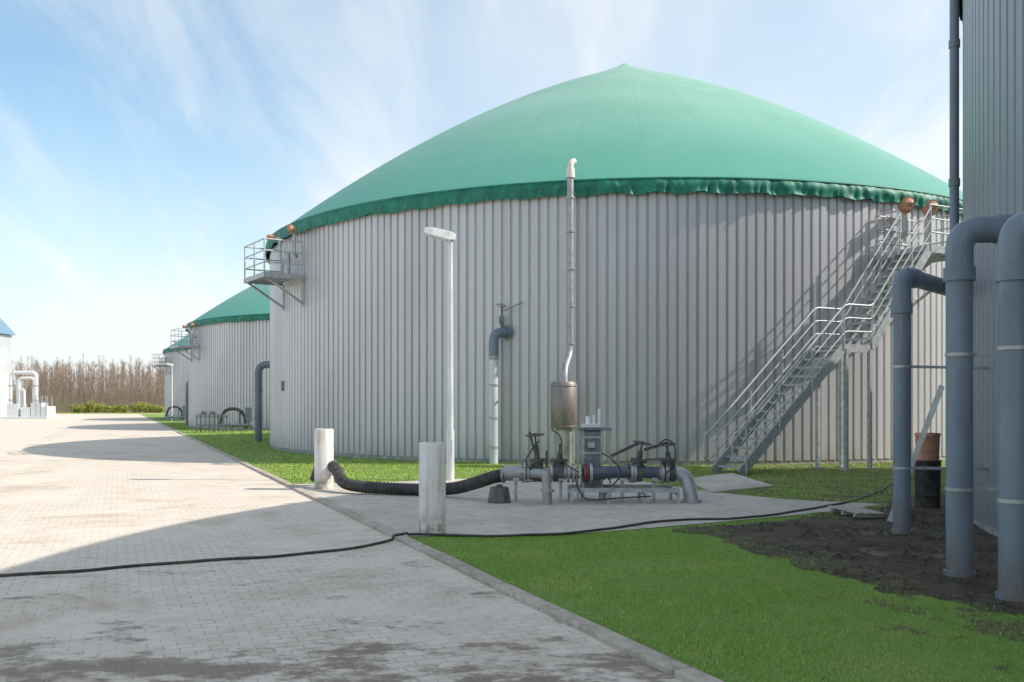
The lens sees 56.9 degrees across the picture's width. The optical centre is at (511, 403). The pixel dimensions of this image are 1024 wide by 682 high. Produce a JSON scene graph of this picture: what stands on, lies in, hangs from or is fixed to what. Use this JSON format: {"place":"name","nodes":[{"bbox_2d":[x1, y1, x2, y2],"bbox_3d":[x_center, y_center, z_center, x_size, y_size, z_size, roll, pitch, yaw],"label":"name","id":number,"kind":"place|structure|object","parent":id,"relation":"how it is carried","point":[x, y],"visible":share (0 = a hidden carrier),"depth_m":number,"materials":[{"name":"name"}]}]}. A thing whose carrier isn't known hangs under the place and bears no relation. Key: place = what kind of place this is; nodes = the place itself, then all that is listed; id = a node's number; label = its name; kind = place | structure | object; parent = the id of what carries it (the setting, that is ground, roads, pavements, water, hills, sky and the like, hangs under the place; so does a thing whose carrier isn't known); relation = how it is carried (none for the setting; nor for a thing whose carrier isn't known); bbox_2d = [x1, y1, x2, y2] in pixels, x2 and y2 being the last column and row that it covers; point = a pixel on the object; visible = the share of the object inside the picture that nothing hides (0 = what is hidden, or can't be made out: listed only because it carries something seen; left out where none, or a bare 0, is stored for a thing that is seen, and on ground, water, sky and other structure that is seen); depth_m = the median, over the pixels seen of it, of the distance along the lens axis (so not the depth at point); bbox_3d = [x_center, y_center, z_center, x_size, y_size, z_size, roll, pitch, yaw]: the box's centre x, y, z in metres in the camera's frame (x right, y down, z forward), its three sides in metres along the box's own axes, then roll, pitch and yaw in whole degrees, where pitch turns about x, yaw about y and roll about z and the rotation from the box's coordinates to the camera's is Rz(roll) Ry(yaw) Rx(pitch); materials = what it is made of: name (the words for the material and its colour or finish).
{"place":"outdoors","nodes":[
{"label":"outdoors","id":0,"kind":"place"},
{"bbox_2d":[0,318,15,416],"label":"industrial building","id":1,"kind":"structure","parent":0,"point":[6,332],"depth_m":114.58,"materials":[{"name":"white metal"}]},
{"bbox_2d":[0,414,93,456],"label":"yard","id":2,"kind":"structure","parent":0,"point":[15,434],"depth_m":63.36,"materials":[{"name":"beige concrete"}]},
{"bbox_2d":[2,371,57,418],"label":"gas treatment unit","id":3,"kind":"object","parent":2,"relation":"on","point":[19,409],"visible":1,"depth_m":104.08,"materials":[{"name":"white paint"}]},
{"bbox_2d":[55,412,164,413],"bbox_3d":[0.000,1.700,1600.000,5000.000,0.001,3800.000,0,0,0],"label":"ground","id":4,"kind":"structure","parent":0,"point":[109,413],"depth_m":156.44,"materials":[{"name":"green plant"}]},
{"bbox_2d":[68,403,88,412],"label":"bush","id":5,"kind":"object","parent":4,"relation":"on","point":[78,408],"visible":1,"depth_m":164.63,"materials":[{"name":"green plant"}]},
{"bbox_2d":[12,354,164,412],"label":"bare wood","id":6,"kind":"object","parent":4,"relation":"on","point":[110,394],"visible":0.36,"depth_m":176.78,"materials":[{"name":"brown plant"}]},
{"bbox_2d":[85,400,107,412],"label":"bush","id":7,"kind":"object","parent":4,"relation":"on","point":[97,407],"visible":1,"depth_m":165.46,"materials":[{"name":"green plant"}]},
{"bbox_2d":[105,405,117,412],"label":"bush","id":8,"kind":"object","parent":4,"relation":"on","point":[109,409],"visible":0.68,"depth_m":166.43,"materials":[{"name":"green plant"}]},
{"bbox_2d":[113,404,130,412],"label":"bush","id":9,"kind":"object","parent":4,"relation":"on","point":[124,408],"visible":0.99,"depth_m":164.35,"materials":[{"name":"green plant"}]},
{"bbox_2d":[129,402,151,412],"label":"bush","id":10,"kind":"object","parent":4,"relation":"on","point":[140,406],"visible":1,"depth_m":165.77,"materials":[{"name":"green plant"}]},
{"bbox_2d":[148,404,164,412],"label":"bush","id":11,"kind":"object","parent":4,"relation":"on","point":[156,408],"visible":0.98,"depth_m":166.42,"materials":[{"name":"green plant"}]},
{"bbox_2d":[0,414,682,681],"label":"road","id":12,"kind":"structure","parent":0,"point":[99,490],"depth_m":8.47,"materials":[{"name":"concrete"}]},
{"bbox_2d":[141,414,723,681],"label":"kerb","id":13,"kind":"structure","parent":12,"relation":"on","point":[679,670],"depth_m":7.88,"materials":[{"name":"concrete"}]},
{"bbox_2d":[0,477,913,576],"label":"power cable","id":14,"kind":"object","parent":12,"relation":"on","point":[282,555],"visible":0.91,"depth_m":11.40,"materials":[{"name":"black rubber"}]},
{"bbox_2d":[0,0,962,396],"label":"sky","id":15,"kind":"structure","parent":0,"point":[144,144],"materials":[{"name":"blue"}]},
{"bbox_2d":[143,414,1023,681],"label":"lawn","id":16,"kind":"structure","parent":0,"point":[160,418],"depth_m":7.80,"materials":[{"name":"green plant"}]},
{"bbox_2d":[166,363,173,420],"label":"street lamp","id":17,"kind":"object","parent":16,"relation":"on","point":[170,364],"visible":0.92,"depth_m":88.66,"materials":[{"name":"silver metal"}]},
{"bbox_2d":[162,335,187,419],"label":"storage tank","id":18,"kind":"object","parent":16,"relation":"on","point":[180,367],"visible":0.12,"depth_m":93.34,"materials":[{"name":"metal"}]},
{"bbox_2d":[152,354,170,374],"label":"service platform","id":19,"kind":"structure","parent":18,"relation":"attached to","point":[159,366],"depth_m":94.41,"materials":[{"name":"metal"}]},
{"bbox_2d":[165,406,184,420],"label":"tank pump","id":20,"kind":"object","parent":16,"relation":"on","point":[181,416],"visible":0.91,"depth_m":88.62,"materials":[{"name":"grey metal"}]},
{"bbox_2d":[196,411,227,432],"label":"metal rack","id":21,"kind":"object","parent":16,"relation":"on","point":[205,413],"visible":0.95,"depth_m":53.48,"materials":[{"name":"grey metal"}]},
{"bbox_2d":[185,284,269,429],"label":"storage tank","id":22,"kind":"object","parent":16,"relation":"on","point":[234,340],"visible":0.2,"depth_m":60.28,"materials":[{"name":"metal"}]},
{"bbox_2d":[170,328,199,361],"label":"service platform","id":23,"kind":"structure","parent":22,"relation":"attached to","point":[189,346],"depth_m":62.68,"materials":[{"name":"metal"}]},
{"bbox_2d":[185,381,187,424],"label":"outlet pipe","id":24,"kind":"object","parent":22,"relation":"attached to","point":[186,403],"visible":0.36,"depth_m":72.35,"materials":[{"name":"grey plastic"}]},
{"bbox_2d":[219,407,253,430],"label":"tank pump","id":25,"kind":"object","parent":16,"relation":"on","point":[247,415],"visible":0.91,"depth_m":56.59,"materials":[{"name":"grey metal"}]},
{"bbox_2d":[162,422,377,483],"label":"grass","id":26,"kind":"structure","parent":16,"relation":"on","point":[220,433],"depth_m":35.56,"materials":[{"name":"green plant"}]},
{"bbox_2d":[261,460,945,515],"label":"grass","id":27,"kind":"structure","parent":16,"relation":"on","point":[486,470],"depth_m":21.82,"materials":[{"name":"green plant"}]},
{"bbox_2d":[265,63,962,464],"bbox_3d":[4.776,-6.320,39.989,29.490,16.040,29.522,0,0,0],"label":"storage tank","id":28,"kind":"object","parent":16,"relation":"on","point":[723,241],"visible":0.86,"depth_m":26.50,"materials":[{"name":"metal"}]},
{"bbox_2d":[254,361,269,441],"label":"outlet pipe","id":29,"kind":"object","parent":28,"relation":"attached to","point":[258,389],"visible":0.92,"depth_m":40.77,"materials":[{"name":"grey plastic"}]},
{"bbox_2d":[244,238,304,310],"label":"service platform","id":30,"kind":"structure","parent":28,"relation":"attached to","point":[270,277],"depth_m":31.21,"materials":[{"name":"metal"}]},
{"bbox_2d":[266,234,286,261],"bbox_3d":[-8.049,-5.323,32.398,0.703,0.963,0.221,0,0,0],"label":"relief valve","id":31,"kind":"object","parent":28,"relation":"attached to","point":[279,245],"visible":0.69,"depth_m":32.35,"materials":[{"name":"metal"}]},
{"bbox_2d":[281,381,283,390],"bbox_3d":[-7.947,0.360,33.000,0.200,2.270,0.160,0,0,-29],"label":"meter box","id":32,"kind":"object","parent":28,"relation":"attached to","point":[282,385],"visible":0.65,"depth_m":32.91,"materials":[{"name":"metal"}]},
{"bbox_2d":[287,225,297,257],"bbox_3d":[-7.186,-5.320,31.077,0.220,0.998,0.699,0,0,5],"label":"relief valve","id":33,"kind":"object","parent":28,"relation":"attached to","point":[291,229],"visible":1,"depth_m":31.12,"materials":[{"name":"metal"}]},
{"bbox_2d":[489,302,522,463],"bbox_3d":[-0.168,-0.555,26.071,0.944,4.471,0.658,0,0,0],"label":"outlet pipe","id":34,"kind":"object","parent":28,"relation":"attached to","point":[503,331],"visible":0.99,"depth_m":25.78,"materials":[{"name":"grey plastic"}]},
{"bbox_2d":[550,158,577,466],"bbox_3d":[1.530,-2.447,25.028,0.720,8.255,1.458,0,0,27],"label":"gas riser","id":35,"kind":"object","parent":28,"relation":"attached to","point":[564,408],"visible":0.95,"depth_m":24.59,"materials":[{"name":"metal"}]},
{"bbox_2d":[899,196,914,239],"bbox_3d":[11.034,-5.178,26.469,0.360,1.050,0.895,0,0,14],"label":"relief valve","id":36,"kind":"object","parent":28,"relation":"attached to","point":[907,204],"visible":0.99,"depth_m":26.49,"materials":[{"name":"metal"}]},
{"bbox_2d":[922,200,938,242],"bbox_3d":[11.696,-5.089,26.469,0.360,1.050,0.895,0,0,14],"label":"relief valve","id":37,"kind":"object","parent":28,"relation":"attached to","point":[926,208],"visible":0.6,"depth_m":26.44,"materials":[{"name":"metal"}]},
{"bbox_2d":[694,473,772,492],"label":"concrete slab","id":38,"kind":"structure","parent":16,"relation":"on","point":[725,482],"depth_m":19.14,"materials":[{"name":"grey concrete"}]},
{"bbox_2d":[703,204,962,475],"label":"steel staircase","id":39,"kind":"structure","parent":16,"relation":"on","point":[922,257],"depth_m":23.68,"materials":[{"name":"silver metal"}]},
{"bbox_2d":[959,0,1023,536],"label":"storage tank","id":40,"kind":"object","parent":16,"relation":"on","point":[993,107],"visible":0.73,"depth_m":12.13,"materials":[{"name":"metal"}]},
{"bbox_2d":[948,0,959,232],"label":"rain downpipe","id":41,"kind":"object","parent":40,"relation":"attached to","point":[953,48],"visible":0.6,"depth_m":14.94,"materials":[{"name":"grey plastic"}]},
{"bbox_2d":[294,478,878,535],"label":"pavement","id":42,"kind":"structure","parent":0,"point":[477,513],"depth_m":14.90,"materials":[{"name":"concrete"}]},
{"bbox_2d":[314,429,333,488],"bbox_3d":[-3.680,1.085,18.500,0.370,1.170,0.370,0,0,0],"label":"bollard","id":43,"kind":"object","parent":42,"relation":"on","point":[323,453],"visible":1,"depth_m":18.34,"materials":[{"name":"concrete"}]},
{"bbox_2d":[310,459,505,495],"bbox_3d":[-2.269,1.368,17.294,5.062,0.588,0.901,0,0,39],"label":"suction hose","id":44,"kind":"object","parent":42,"relation":"on","point":[336,470],"visible":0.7,"depth_m":17.00,"materials":[{"name":"black rubber"}]},
{"bbox_2d":[419,442,445,533],"bbox_3d":[-1.020,1.085,12.100,0.344,1.170,0.344,0,0,0],"label":"bollard","id":45,"kind":"object","parent":42,"relation":"on","point":[432,487],"visible":0.98,"depth_m":11.95,"materials":[{"name":"concrete"}]},
{"bbox_2d":[424,227,455,479],"bbox_3d":[-1.553,-1.049,20.400,0.684,5.458,0.316,0,0,0],"label":"street lamp","id":46,"kind":"object","parent":42,"relation":"on","point":[441,234],"visible":0.99,"depth_m":20.34,"materials":[{"name":"metal"}]},
{"bbox_2d":[488,484,510,503],"bbox_3d":[-0.211,1.515,15.814,0.400,0.310,0.400,0,0,0],"label":"concrete foot","id":47,"kind":"object","parent":42,"relation":"on","point":[499,493],"visible":0.94,"depth_m":15.67},
{"bbox_2d":[502,409,701,504],"bbox_3d":[1.507,0.922,15.985,3.333,1.644,1.090,0,0,0],"label":"pipe manifold","id":48,"kind":"object","parent":42,"relation":"on","point":[594,472],"visible":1,"depth_m":15.90,"materials":[{"name":"silver metal"}]},
{"bbox_2d":[672,493,1023,614],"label":"soil","id":49,"kind":"structure","parent":0,"point":[950,587],"depth_m":10.76,"materials":[{"name":"brown soil"}]},
{"bbox_2d":[828,505,883,517],"bbox_3d":[5.110,1.615,14.069,0.420,0.081,1.039,0,0,-7],"label":"wooden pallet","id":50,"kind":"object","parent":49,"relation":"on","point":[858,512],"visible":0.98,"depth_m":13.91,"materials":[{"name":"grey wood"}]},
{"bbox_2d":[887,385,944,521],"bbox_3d":[5.687,0.712,13.310,0.780,1.930,0.408,0,0,19],"label":"plank","id":51,"kind":"object","parent":49,"relation":"on","point":[928,421],"visible":0.65,"depth_m":13.09,"materials":[{"name":"metal"}]},
{"bbox_2d":[913,460,941,507],"bbox_3d":[6.660,1.290,15.150,0.420,0.760,0.420,0,0,0],"label":"waste bin","id":52,"kind":"object","parent":49,"relation":"on","point":[927,488],"visible":0.84,"depth_m":14.99,"materials":[{"name":"black plastic"}]},
{"bbox_2d":[914,433,940,460],"bbox_3d":[6.660,0.693,15.150,0.390,0.430,0.390,0,0,0],"label":"flower pot","id":53,"kind":"object","parent":52,"relation":"on","point":[930,449],"visible":0.77,"depth_m":14.99,"materials":[{"name":"ceramic"}]},
{"bbox_2d":[891,268,988,533],"bbox_3d":[6.204,-0.050,12.945,0.996,3.460,3.050,0,0,41],"label":"plastic pipe","id":54,"kind":"object","parent":49,"relation":"on","point":[905,280],"visible":0.93,"depth_m":12.06,"materials":[{"name":"plastic"}]},
{"bbox_2d":[943,214,1012,577],"bbox_3d":[4.967,-0.072,9.148,1.567,3.504,0.294,0,0,0],"label":"plastic pipe","id":55,"kind":"object","parent":49,"relation":"on","point":[959,269],"visible":0.92,"depth_m":9.05,"materials":[{"name":"plastic"}]},
{"bbox_2d":[995,211,1023,601],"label":"plastic pipe","id":56,"kind":"object","parent":49,"relation":"on","point":[1009,273],"visible":0.98,"depth_m":7.97,"materials":[{"name":"plastic"}]}
]}

